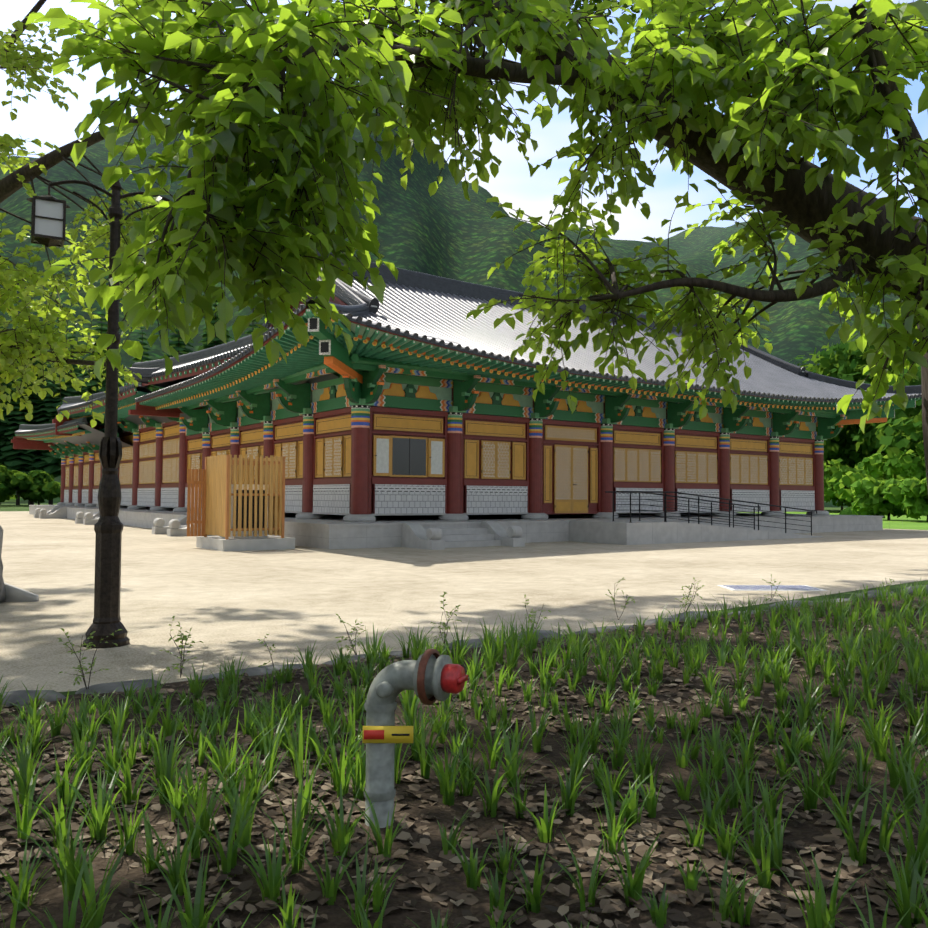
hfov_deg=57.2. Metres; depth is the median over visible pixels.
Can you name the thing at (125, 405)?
wing eaves
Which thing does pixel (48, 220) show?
lamp post
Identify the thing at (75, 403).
wing roof
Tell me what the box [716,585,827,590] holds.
slab
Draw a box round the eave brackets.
[48,353,848,457]
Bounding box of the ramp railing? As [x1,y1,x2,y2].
[605,491,816,535]
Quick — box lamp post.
[27,180,172,647]
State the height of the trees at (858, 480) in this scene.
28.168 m
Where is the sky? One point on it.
(41, 119)
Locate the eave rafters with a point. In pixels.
(250, 370)
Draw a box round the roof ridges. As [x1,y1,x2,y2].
[125,250,920,426]
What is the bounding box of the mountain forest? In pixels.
[0,78,916,507]
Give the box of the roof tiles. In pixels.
[134,275,921,401]
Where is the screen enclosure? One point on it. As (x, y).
(245, 513)
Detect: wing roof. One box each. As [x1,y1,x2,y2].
[11,417,130,446]
[52,382,189,424]
[119,327,338,396]
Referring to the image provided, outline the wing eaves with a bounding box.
[13,390,204,449]
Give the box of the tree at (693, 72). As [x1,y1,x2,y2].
[25,0,927,490]
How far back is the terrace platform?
27.47 m
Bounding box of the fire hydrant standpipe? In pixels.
[362,649,467,827]
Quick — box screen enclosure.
[186,454,294,550]
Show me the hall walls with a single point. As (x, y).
(359, 463)
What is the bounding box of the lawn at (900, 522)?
[738,511,927,529]
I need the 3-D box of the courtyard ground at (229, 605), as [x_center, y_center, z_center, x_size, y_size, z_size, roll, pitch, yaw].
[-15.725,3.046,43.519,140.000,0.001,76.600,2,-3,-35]
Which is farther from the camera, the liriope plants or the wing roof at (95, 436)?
the wing roof at (95, 436)
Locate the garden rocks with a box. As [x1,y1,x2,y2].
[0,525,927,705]
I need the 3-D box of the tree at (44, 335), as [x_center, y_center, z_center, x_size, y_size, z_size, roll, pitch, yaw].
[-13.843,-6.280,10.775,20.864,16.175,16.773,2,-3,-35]
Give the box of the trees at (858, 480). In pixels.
[0,299,927,521]
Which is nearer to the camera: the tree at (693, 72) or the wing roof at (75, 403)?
the tree at (693, 72)
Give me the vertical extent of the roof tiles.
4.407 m
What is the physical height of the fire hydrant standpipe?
0.838 m
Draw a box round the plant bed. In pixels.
[0,594,927,927]
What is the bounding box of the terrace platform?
[29,505,889,549]
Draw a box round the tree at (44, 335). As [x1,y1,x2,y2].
[0,0,180,427]
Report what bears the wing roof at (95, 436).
attached to the eave brackets
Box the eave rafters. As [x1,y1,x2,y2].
[128,306,921,417]
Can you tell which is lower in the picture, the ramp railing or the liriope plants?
the liriope plants
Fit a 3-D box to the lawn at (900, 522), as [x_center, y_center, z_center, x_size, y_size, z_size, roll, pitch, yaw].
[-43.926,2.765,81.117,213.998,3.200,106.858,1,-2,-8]
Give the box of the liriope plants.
[0,580,927,927]
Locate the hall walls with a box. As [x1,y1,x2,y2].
[57,382,828,521]
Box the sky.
[0,0,927,241]
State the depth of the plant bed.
3.62 m
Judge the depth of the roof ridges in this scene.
33.54 m
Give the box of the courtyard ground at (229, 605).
[0,511,927,692]
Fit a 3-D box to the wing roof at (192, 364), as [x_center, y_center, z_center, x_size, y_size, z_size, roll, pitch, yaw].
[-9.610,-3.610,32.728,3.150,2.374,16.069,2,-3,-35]

